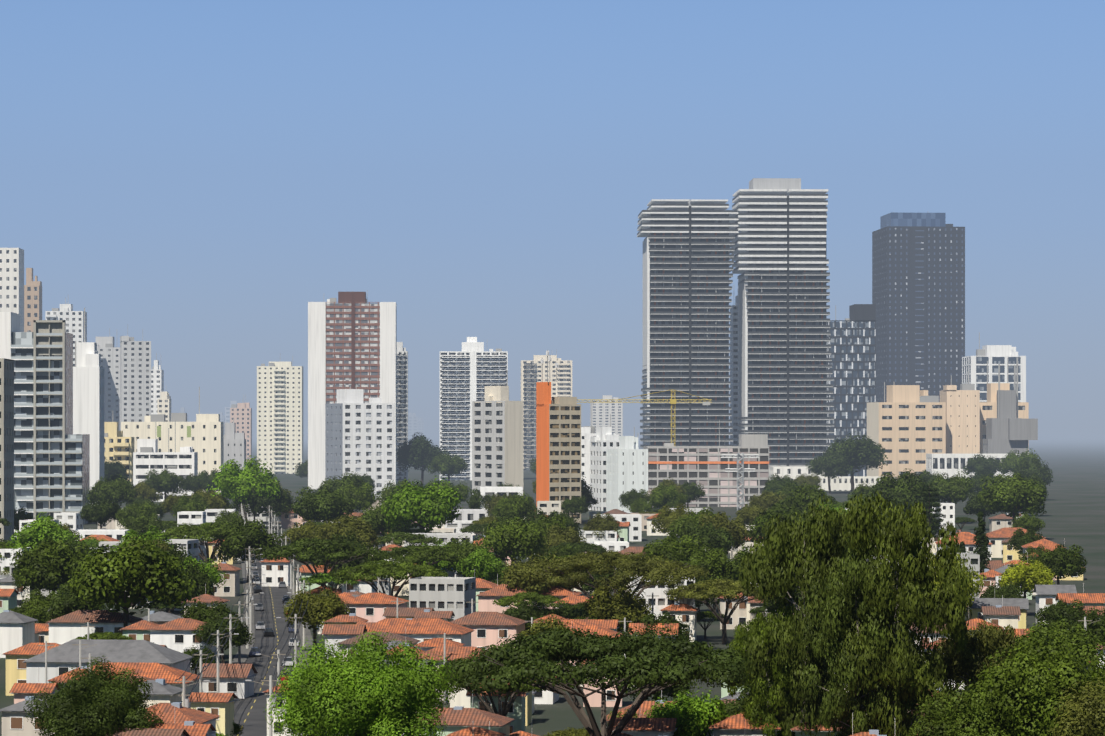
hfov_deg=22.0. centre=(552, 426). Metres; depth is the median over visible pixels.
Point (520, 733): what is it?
house
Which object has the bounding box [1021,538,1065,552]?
house
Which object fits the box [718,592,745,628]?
house
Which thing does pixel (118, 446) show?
building
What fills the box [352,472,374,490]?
tree
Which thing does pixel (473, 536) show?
building
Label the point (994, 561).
house
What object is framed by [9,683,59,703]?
house
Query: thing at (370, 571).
tree
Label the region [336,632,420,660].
house
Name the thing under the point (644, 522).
building
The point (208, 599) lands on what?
house
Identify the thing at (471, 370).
building
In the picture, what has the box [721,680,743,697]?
house
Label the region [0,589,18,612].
house
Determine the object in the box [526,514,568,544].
tree
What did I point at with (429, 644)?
house
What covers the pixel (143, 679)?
house
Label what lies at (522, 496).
tree
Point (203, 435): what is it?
building
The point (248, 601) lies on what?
utility poles
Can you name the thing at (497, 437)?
building
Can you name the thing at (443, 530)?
building
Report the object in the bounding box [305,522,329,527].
tree
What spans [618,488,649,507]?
tree
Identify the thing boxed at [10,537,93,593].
tree
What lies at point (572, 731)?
tree
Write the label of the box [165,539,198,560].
building
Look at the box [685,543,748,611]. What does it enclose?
tree
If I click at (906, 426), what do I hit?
building
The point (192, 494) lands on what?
tree
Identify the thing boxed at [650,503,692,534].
tree
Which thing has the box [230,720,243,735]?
tree
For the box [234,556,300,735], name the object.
road
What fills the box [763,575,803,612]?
tree
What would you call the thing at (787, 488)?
tree
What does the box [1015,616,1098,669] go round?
tree
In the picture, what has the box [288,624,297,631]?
car
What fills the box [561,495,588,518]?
tree
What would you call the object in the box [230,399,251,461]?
building
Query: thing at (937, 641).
house
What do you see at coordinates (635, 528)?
building
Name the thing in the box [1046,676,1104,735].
tree
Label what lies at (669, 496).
tree
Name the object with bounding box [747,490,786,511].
tree
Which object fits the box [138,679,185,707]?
house
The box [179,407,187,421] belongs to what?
building
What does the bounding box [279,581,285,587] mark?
car
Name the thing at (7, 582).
house
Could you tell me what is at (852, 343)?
building
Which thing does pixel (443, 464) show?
tree
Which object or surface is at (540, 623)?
tree
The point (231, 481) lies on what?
tree
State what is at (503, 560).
house
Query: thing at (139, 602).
building
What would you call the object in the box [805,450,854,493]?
tree
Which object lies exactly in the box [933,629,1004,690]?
tree
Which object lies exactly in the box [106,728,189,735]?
house
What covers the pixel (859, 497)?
tree
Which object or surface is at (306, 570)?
house
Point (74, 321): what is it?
building
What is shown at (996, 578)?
building
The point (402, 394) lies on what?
building
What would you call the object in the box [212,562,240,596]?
house
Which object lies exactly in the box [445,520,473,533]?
building
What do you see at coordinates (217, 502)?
tree
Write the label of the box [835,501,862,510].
tree
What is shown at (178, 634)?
house
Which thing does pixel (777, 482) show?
tree
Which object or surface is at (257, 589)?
car
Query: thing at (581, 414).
building
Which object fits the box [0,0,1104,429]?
sky
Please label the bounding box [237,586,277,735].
road markings
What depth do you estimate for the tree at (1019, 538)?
801.40 m
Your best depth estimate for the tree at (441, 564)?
668.64 m
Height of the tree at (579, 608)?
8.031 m
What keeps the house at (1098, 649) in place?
on the ground
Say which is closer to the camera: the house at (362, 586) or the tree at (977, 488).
the house at (362, 586)
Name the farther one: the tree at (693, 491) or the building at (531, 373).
the building at (531, 373)
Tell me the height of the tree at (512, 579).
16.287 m
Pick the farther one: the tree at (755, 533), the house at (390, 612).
the tree at (755, 533)
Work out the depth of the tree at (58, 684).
368.68 m
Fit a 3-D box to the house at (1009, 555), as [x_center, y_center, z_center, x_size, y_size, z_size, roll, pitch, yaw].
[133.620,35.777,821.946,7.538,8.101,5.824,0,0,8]
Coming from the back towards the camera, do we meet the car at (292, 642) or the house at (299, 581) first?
the house at (299, 581)
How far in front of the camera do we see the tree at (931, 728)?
293.35 m
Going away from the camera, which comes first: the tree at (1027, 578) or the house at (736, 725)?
the house at (736, 725)
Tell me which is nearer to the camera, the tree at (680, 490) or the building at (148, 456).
the tree at (680, 490)
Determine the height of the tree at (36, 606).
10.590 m
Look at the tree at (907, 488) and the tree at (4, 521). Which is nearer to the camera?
the tree at (4, 521)
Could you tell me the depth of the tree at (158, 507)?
1060.34 m
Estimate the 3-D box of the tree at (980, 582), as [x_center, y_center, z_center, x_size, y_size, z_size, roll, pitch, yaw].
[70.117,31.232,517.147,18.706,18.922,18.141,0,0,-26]
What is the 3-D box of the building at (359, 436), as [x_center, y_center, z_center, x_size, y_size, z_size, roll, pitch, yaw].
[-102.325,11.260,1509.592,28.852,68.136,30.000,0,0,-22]
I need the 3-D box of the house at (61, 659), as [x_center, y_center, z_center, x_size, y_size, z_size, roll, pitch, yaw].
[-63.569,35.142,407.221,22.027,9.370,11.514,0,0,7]
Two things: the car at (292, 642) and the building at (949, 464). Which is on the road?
the car at (292, 642)
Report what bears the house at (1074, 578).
on the ground
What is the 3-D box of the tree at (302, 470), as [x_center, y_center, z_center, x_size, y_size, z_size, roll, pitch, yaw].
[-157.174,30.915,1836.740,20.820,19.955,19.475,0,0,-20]
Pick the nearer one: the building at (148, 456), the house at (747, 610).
the house at (747, 610)
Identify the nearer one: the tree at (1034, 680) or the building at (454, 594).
the tree at (1034, 680)
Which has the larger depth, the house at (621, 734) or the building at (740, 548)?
the building at (740, 548)
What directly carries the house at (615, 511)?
on the ground
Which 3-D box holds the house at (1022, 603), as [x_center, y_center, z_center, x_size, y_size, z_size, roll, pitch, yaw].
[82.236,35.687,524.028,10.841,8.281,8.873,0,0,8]
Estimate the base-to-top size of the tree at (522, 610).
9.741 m
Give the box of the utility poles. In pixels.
[2,503,1099,735]
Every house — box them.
[0,576,35,606]
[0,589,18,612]
[0,610,36,657]
[0,696,61,735]
[3,643,60,695]
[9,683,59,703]
[22,639,191,682]
[35,623,48,642]
[35,630,41,642]
[47,610,142,643]
[47,666,88,682]
[56,662,202,707]
[80,535,119,541]
[98,508,125,528]
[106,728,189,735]
[119,620,158,640]
[127,676,166,687]
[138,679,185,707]
[142,611,182,624]
[144,702,219,735]
[147,618,216,662]
[149,721,216,735]
[184,584,229,612]
[188,692,238,735]
[199,663,257,698]
[208,540,236,563]
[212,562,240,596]
[260,557,289,586]
[263,682,310,735]
[280,508,307,527]
[296,564,310,595]
[299,565,332,590]
[306,586,341,596]
[317,594,354,633]
[322,624,365,658]
[324,613,367,623]
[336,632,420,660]
[341,582,353,596]
[342,578,377,592]
[342,593,408,621]
[347,590,365,594]
[356,622,375,625]
[363,618,473,645]
[375,641,421,649]
[377,659,433,712]
[379,544,407,560]
[383,607,434,617]
[385,643,422,658]
[390,574,413,595]
[411,646,485,702]
[414,609,454,621]
[414,638,464,650]
[423,694,513,735]
[446,727,505,735]
[450,687,469,707]
[451,611,527,649]
[466,683,529,732]
[473,541,510,565]
[476,574,531,612]
[476,578,496,610]
[487,676,531,725]
[490,554,505,582]
[510,730,537,735]
[532,585,580,608]
[532,689,536,713]
[533,614,569,623]
[534,676,558,703]
[548,620,584,630]
[554,596,584,607]
[570,619,619,631]
[572,596,592,604]
[573,625,620,638]
[582,659,621,706]
[603,509,628,513]
[606,690,712,735]
[613,717,677,735]
[613,733,632,735]
[617,521,630,541]
[619,547,644,556]
[628,623,678,638]
[646,512,668,535]
[660,602,698,641]
[709,712,780,735]
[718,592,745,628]
[720,692,747,699]
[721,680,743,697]
[744,596,749,629]
[748,596,778,620]
[790,720,847,735]
[850,713,878,735]
[911,624,943,650]
[922,640,965,689]
[930,528,960,552]
[935,532,992,559]
[966,619,1002,631]
[967,606,971,620]
[971,598,1028,628]
[980,569,1001,595]
[980,595,1020,628]
[982,563,1004,570]
[986,528,1045,557]
[987,560,1002,564]
[989,514,1012,531]
[994,564,1031,599]
[1001,538,1022,562]
[1003,552,1035,594]
[1008,629,1029,639]
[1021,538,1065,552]
[1025,538,1074,579]
[1033,585,1076,621]
[1055,583,1104,605]
[1056,567,1082,579]
[1073,606,1104,618]
[1086,622,1104,669]
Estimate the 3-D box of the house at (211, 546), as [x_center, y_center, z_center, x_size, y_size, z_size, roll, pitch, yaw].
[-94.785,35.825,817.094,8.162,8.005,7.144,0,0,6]
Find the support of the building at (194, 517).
on the ground
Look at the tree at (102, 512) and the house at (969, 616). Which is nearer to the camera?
the house at (969, 616)
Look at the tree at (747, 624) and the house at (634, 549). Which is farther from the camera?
the house at (634, 549)
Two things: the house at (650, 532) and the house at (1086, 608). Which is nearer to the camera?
the house at (1086, 608)
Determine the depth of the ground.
1222.00 m
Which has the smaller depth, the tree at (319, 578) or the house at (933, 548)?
the tree at (319, 578)
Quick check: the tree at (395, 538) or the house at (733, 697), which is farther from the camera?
the tree at (395, 538)
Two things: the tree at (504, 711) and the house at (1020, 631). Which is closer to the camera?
the tree at (504, 711)
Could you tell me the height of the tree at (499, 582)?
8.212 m
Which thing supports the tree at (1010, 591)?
on the ground
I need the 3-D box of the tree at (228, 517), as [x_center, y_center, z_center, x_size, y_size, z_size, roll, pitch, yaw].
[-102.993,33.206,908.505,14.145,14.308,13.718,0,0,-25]
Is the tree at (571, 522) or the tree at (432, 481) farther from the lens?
the tree at (432, 481)
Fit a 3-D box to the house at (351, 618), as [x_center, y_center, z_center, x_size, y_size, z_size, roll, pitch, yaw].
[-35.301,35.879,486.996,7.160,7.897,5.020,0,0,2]
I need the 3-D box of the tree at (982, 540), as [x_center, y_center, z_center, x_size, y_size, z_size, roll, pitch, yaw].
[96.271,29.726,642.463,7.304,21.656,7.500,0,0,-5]
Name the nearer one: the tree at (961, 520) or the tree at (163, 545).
the tree at (163, 545)
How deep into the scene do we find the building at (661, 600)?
518.76 m
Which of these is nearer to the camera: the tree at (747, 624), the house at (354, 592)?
the tree at (747, 624)
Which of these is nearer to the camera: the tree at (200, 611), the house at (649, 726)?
the house at (649, 726)
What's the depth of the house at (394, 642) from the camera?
423.06 m
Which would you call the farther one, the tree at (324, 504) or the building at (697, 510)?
the building at (697, 510)
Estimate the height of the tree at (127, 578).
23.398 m
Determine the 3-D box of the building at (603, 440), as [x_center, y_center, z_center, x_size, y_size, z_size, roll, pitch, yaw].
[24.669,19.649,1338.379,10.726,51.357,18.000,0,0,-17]
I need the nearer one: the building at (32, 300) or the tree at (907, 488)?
the tree at (907, 488)
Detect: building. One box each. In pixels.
[0,248,23,331]
[0,312,89,523]
[0,358,13,542]
[0,547,30,578]
[10,563,56,599]
[19,519,58,530]
[24,268,41,331]
[45,298,86,366]
[54,512,82,529]
[73,308,103,503]
[74,529,129,540]
[96,337,119,430]
[99,541,122,552]
[104,422,133,483]
[115,514,159,530]
[120,336,150,430]
[121,387,223,493]
[129,599,151,608]
[133,419,197,501]
[151,353,163,413]
[157,392,170,421]
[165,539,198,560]
[177,511,205,526]
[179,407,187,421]
[200,538,242,560]
[205,509,235,522]
[219,412,224,421]
[224,419,245,470]
[225,399,236,422]
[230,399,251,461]
[247,512,280,525]
[257,362,302,473]
[308,291,396,488]
[325,384,394,499]
[363,500,381,512]
[377,576,389,594]
[397,342,407,483]
[404,533,470,546]
[408,413,417,441]
[409,577,475,620]
[425,528,455,532]
[440,337,507,479]
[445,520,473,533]
[454,509,487,520]
[471,534,476,541]
[472,370,522,494]
[480,487,522,516]
[521,349,571,469]
[536,350,580,523]
[537,501,560,514]
[575,394,582,426]
[579,530,616,543]
[581,426,595,509]
[589,511,607,520]
[590,395,622,435]
[590,414,618,510]
[593,514,641,540]
[593,541,628,551]
[606,427,647,512]
[623,405,623,435]
[630,513,654,530]
[630,576,694,619]
[643,420,768,506]
[667,508,707,513]
[730,542,760,559]
[769,466,822,479]
[773,476,880,490]
[826,304,875,475]
[867,382,945,476]
[872,212,964,401]
[926,454,1020,478]
[927,553,979,603]
[940,372,979,453]
[940,503,954,528]
[962,332,1025,401]
[980,358,1028,453]
[983,357,1037,453]
[995,576,1026,597]
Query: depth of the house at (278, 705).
356.78 m
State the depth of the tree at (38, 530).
701.97 m
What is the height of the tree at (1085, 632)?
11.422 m
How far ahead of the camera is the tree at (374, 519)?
867.94 m
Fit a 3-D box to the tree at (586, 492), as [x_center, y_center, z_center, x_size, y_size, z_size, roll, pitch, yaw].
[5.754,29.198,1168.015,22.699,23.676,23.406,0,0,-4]
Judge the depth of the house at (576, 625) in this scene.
464.95 m
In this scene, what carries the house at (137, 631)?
on the ground
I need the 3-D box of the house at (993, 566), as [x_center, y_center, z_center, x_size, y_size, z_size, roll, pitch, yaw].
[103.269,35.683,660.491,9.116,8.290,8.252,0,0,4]
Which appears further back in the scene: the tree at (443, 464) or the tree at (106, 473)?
the tree at (443, 464)
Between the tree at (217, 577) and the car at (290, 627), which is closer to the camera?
the car at (290, 627)
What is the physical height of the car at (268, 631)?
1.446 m
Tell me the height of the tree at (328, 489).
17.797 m
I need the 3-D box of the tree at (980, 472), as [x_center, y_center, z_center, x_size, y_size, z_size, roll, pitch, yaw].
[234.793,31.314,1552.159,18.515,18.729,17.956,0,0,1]
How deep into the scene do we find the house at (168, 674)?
372.37 m
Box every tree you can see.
[0,518,10,525]
[0,538,21,562]
[0,541,36,571]
[0,568,9,575]
[8,607,21,612]
[9,512,87,547]
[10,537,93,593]
[11,569,50,592]
[14,506,34,532]
[18,589,57,623]
[23,655,163,735]
[43,583,106,623]
[49,679,63,693]
[54,521,79,538]
[57,578,105,606]
[58,536,104,556]
[67,532,198,626]
[72,632,132,639]
[79,496,121,528]
[80,534,108,547]
[86,474,136,505]
[104,457,128,480]
[104,464,111,482]
[107,472,133,486]
[108,526,174,559]
[115,502,157,527]
[118,535,175,552]
[123,512,168,536]
[125,496,147,508]
[130,480,162,503]
[133,712,163,727]
[135,499,165,519]
[143,468,185,498]
[146,602,183,612]
[152,521,242,564]
[155,543,193,612]
[161,491,192,520]
[161,520,176,527]
[171,493,209,517]
[177,556,228,587]
[180,559,214,612]
[180,596,237,622]
[182,471,214,491]
[183,645,215,674]
[189,486,216,496]
[193,612,254,662]
[194,490,228,508]
[198,468,219,491]
[206,455,281,518]
[213,515,284,582]
[215,509,250,525]
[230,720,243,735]
[231,487,277,521]
[259,538,386,584]
[263,630,459,735]
[264,484,293,527]
[282,520,325,562]
[282,585,350,651]
[291,485,354,523]
[294,460,307,477]
[299,573,358,594]
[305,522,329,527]
[308,531,368,571]
[314,484,341,493]
[314,512,380,546]
[318,470,365,489]
[318,515,381,550]
[328,559,448,596]
[331,481,378,512]
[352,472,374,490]
[356,500,410,546]
[367,544,468,577]
[373,532,442,545]
[376,479,425,503]
[378,476,462,532]
[385,528,433,535]
[396,432,451,485]
[416,539,460,571]
[425,450,468,484]
[426,479,453,488]
[428,658,589,716]
[439,626,753,735]
[442,534,487,576]
[443,482,470,508]
[456,545,509,580]
[459,523,492,537]
[466,488,494,508]
[470,515,498,533]
[474,516,549,565]
[483,492,511,515]
[488,511,529,562]
[491,495,537,519]
[491,579,504,584]
[493,592,568,608]
[497,481,524,492]
[498,492,536,510]
[499,550,573,593]
[502,600,544,631]
[517,550,710,599]
[517,614,576,660]
[524,607,587,619]
[525,508,570,531]
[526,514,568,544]
[530,462,535,473]
[532,480,535,493]
[537,552,565,587]
[542,523,586,557]
[544,727,600,735]
[545,541,607,553]
[547,543,581,557]
[550,512,583,535]
[559,602,587,609]
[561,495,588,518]
[563,604,588,618]
[577,583,653,632]
[579,568,629,592]
[581,475,593,504]
[583,512,621,539]
[585,498,598,504]
[608,665,701,700]
[608,709,637,731]
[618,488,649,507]
[628,497,651,512]
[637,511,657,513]
[639,609,690,641]
[642,532,706,564]
[643,687,729,735]
[645,477,685,506]
[646,482,688,509]
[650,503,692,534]
[663,578,775,643]
[668,507,730,540]
[677,481,705,507]
[685,522,734,555]
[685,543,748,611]
[695,574,719,620]
[696,611,723,638]
[697,511,749,558]
[722,683,776,717]
[725,603,801,735]
[729,544,773,586]
[732,620,763,652]
[735,503,765,524]
[737,495,855,735]
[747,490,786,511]
[747,502,810,543]
[748,604,796,614]
[761,473,797,494]
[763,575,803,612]
[766,499,806,514]
[773,480,804,499]
[778,482,837,514]
[793,471,821,489]
[799,548,911,735]
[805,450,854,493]
[812,500,848,514]
[823,431,887,492]
[835,490,978,735]
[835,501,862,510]
[844,497,917,543]
[847,480,877,499]
[848,491,871,509]
[864,468,935,511]
[893,547,987,608]
[896,472,935,503]
[904,507,945,538]
[908,682,1027,735]
[909,696,987,735]
[913,470,941,484]
[918,480,943,552]
[927,469,974,503]
[929,618,1020,704]
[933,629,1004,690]
[955,517,976,531]
[959,541,965,552]
[960,628,1104,735]
[962,454,999,475]
[963,492,998,528]
[967,467,994,480]
[967,474,991,493]
[971,511,991,572]
[977,472,1047,523]
[979,579,1023,597]
[982,474,1011,511]
[997,447,1040,475]
[998,558,1054,615]
[1006,526,1043,552]
[1009,513,1045,530]
[1010,457,1053,485]
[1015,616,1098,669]
[1016,472,1048,497]
[1018,544,1046,563]
[1034,543,1087,584]
[1034,599,1087,629]
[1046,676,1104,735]
[1052,621,1103,664]
[1068,606,1104,645]
[1084,645,1104,681]
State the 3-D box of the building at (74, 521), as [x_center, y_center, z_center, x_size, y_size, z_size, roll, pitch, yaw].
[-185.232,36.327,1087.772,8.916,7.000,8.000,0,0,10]
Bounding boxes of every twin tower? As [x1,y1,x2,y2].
[637,199,739,447]
[731,178,833,465]
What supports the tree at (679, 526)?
on the ground
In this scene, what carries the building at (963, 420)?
on the ground
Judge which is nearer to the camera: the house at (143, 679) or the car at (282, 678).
the house at (143, 679)
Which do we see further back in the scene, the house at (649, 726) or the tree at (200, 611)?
the tree at (200, 611)
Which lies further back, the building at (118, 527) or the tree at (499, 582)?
the building at (118, 527)
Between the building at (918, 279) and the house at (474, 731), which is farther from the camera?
the building at (918, 279)
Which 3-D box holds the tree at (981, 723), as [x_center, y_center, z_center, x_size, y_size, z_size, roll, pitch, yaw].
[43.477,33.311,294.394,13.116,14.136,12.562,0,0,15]
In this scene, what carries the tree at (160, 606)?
on the ground
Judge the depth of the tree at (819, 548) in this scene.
312.10 m
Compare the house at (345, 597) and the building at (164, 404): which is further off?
the building at (164, 404)
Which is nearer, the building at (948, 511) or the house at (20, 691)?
the house at (20, 691)
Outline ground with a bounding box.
[0,430,1104,735]
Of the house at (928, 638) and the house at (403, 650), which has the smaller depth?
the house at (403, 650)
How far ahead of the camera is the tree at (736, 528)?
772.85 m
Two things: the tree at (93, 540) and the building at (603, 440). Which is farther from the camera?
the building at (603, 440)
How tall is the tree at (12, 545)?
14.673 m
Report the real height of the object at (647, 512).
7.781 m
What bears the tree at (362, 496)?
on the ground
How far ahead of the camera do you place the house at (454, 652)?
406.94 m
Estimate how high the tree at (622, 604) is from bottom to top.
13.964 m
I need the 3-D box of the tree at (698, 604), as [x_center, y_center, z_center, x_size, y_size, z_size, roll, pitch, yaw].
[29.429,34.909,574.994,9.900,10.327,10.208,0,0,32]
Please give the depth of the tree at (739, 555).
610.26 m
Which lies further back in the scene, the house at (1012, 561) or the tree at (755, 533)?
the tree at (755, 533)
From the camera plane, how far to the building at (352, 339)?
1794.79 m
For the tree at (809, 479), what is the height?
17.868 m
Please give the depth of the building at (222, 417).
6160.98 m
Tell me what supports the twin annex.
on the ground
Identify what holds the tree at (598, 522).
on the ground
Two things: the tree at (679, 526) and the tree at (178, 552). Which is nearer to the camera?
the tree at (178, 552)
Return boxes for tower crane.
[577,389,711,443]
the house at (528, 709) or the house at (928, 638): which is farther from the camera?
the house at (928, 638)
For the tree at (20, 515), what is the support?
on the ground
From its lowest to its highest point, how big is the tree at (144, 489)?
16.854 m
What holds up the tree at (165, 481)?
on the ground
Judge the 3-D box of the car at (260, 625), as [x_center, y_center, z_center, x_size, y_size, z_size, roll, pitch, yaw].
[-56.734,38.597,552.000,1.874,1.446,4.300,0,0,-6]
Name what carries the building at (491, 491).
on the ground
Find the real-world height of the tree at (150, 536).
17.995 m
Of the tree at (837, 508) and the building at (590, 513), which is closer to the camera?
the tree at (837, 508)
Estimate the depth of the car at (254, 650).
486.71 m
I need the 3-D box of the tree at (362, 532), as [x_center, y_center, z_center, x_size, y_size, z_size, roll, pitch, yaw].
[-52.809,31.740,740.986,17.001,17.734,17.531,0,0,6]
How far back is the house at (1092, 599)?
538.80 m
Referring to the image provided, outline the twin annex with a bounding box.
[730,296,737,445]
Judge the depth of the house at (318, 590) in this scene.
619.27 m
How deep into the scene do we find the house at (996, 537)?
854.88 m
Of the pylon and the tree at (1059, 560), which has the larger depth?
the pylon
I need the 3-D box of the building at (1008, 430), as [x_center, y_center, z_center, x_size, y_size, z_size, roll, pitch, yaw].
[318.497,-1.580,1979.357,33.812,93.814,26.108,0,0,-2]
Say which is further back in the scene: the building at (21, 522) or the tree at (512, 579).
the building at (21, 522)
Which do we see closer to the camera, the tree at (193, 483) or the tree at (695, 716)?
the tree at (695, 716)
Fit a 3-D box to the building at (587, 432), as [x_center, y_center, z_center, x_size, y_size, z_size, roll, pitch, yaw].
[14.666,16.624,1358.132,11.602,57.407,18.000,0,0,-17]
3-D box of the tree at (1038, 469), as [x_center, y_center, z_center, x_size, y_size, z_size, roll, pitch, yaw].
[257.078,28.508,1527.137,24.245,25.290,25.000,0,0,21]
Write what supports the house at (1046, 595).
on the ground
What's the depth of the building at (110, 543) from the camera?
745.74 m
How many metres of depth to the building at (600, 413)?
3602.84 m
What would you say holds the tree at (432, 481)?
on the ground
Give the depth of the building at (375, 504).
1271.67 m
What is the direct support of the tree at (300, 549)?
on the ground
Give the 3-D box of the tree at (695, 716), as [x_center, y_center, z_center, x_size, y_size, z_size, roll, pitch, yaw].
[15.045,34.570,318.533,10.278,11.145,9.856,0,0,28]
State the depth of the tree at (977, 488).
1390.53 m
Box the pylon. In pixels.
[721,453,759,510]
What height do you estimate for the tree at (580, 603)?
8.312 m
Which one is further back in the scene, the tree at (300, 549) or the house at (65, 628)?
the tree at (300, 549)
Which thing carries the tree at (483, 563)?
on the ground
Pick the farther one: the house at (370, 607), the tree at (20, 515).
the tree at (20, 515)
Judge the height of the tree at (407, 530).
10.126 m
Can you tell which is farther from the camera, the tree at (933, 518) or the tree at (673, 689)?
the tree at (933, 518)
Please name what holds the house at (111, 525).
on the ground
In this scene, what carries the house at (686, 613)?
on the ground
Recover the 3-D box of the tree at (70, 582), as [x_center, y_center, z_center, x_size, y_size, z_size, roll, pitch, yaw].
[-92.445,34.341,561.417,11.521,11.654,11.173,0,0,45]
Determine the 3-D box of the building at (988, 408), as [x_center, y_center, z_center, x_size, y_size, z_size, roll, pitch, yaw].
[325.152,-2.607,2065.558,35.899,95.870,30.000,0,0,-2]
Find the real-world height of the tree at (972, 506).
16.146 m
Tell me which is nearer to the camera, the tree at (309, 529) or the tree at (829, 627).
the tree at (829, 627)
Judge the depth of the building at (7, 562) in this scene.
637.75 m
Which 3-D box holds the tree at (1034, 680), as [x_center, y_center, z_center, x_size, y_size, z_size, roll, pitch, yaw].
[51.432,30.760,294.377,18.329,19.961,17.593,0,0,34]
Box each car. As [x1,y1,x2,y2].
[249,647,260,656]
[254,586,261,592]
[255,603,263,610]
[256,622,264,629]
[264,628,273,636]
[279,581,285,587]
[280,671,288,680]
[282,657,293,666]
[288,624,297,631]
[288,638,298,646]
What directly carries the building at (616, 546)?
on the ground
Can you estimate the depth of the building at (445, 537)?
798.44 m
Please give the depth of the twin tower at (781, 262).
2005.78 m
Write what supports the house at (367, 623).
on the ground
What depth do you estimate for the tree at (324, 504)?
934.26 m
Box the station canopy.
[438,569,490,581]
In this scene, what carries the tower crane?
on the ground
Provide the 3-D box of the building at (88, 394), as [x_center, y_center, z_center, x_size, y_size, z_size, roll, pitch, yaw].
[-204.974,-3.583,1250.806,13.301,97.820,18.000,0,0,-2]
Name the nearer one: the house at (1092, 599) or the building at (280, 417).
the house at (1092, 599)
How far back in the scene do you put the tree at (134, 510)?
970.89 m
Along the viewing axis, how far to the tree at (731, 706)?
326.80 m
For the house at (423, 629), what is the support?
on the ground
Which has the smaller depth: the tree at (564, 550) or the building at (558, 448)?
the tree at (564, 550)
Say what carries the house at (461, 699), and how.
on the ground
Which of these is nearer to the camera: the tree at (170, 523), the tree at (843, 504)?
the tree at (170, 523)
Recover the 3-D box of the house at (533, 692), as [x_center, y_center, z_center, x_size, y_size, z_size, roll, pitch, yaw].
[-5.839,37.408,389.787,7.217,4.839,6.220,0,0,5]
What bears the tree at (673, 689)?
on the ground
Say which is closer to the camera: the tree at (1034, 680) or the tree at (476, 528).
the tree at (1034, 680)
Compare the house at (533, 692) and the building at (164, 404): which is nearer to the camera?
the house at (533, 692)
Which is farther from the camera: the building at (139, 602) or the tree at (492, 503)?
the tree at (492, 503)
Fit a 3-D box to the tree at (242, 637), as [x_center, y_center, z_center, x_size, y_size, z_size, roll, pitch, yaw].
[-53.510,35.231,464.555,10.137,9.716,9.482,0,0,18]
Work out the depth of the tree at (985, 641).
308.30 m
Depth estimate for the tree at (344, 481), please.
1156.91 m
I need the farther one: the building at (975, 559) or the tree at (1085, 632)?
the building at (975, 559)
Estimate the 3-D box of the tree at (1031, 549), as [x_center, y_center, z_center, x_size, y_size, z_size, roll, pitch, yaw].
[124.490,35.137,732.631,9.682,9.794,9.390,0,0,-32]
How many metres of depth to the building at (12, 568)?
629.73 m
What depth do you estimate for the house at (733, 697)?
340.17 m
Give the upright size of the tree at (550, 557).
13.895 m
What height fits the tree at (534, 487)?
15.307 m
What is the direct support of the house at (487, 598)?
on the ground
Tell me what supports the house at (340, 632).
on the ground
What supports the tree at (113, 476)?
on the ground
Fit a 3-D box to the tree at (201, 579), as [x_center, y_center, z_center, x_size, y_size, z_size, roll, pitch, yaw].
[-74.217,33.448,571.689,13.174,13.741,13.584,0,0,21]
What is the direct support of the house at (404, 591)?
on the ground
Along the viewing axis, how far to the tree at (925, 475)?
1386.48 m
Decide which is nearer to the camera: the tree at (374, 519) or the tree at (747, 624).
the tree at (747, 624)
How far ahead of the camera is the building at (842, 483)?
1755.47 m
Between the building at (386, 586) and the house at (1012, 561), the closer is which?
the building at (386, 586)
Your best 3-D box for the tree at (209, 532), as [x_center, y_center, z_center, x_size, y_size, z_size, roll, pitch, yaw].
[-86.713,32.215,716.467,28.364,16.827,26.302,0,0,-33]
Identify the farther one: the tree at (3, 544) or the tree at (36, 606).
the tree at (3, 544)
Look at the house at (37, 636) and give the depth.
501.65 m
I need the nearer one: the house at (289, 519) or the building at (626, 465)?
the house at (289, 519)
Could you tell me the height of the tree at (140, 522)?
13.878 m
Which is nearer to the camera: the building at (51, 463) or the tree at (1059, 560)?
the tree at (1059, 560)
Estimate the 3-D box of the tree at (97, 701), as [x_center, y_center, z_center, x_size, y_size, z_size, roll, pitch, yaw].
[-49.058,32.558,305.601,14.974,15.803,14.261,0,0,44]
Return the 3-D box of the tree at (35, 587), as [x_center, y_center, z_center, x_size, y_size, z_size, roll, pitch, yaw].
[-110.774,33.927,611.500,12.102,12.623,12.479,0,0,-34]
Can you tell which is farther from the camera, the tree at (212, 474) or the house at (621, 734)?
the tree at (212, 474)
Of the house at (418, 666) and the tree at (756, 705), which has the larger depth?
the house at (418, 666)
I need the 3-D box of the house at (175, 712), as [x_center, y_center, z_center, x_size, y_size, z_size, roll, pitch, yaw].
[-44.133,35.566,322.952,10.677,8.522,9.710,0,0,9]
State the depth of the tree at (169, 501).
1088.74 m
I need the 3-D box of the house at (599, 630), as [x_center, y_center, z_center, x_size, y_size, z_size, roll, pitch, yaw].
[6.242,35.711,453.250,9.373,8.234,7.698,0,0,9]
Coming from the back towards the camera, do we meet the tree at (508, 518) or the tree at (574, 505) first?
the tree at (574, 505)
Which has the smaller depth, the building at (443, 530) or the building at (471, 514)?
the building at (443, 530)
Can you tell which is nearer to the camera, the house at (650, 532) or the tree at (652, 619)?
the tree at (652, 619)
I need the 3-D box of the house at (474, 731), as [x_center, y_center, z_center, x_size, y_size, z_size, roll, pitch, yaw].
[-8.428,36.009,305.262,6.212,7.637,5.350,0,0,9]
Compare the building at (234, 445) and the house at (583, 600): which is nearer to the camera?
the house at (583, 600)
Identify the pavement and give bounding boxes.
[232,526,312,673]
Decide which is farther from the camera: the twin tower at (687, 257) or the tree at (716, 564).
the twin tower at (687, 257)
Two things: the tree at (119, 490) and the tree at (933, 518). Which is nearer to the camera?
the tree at (933, 518)

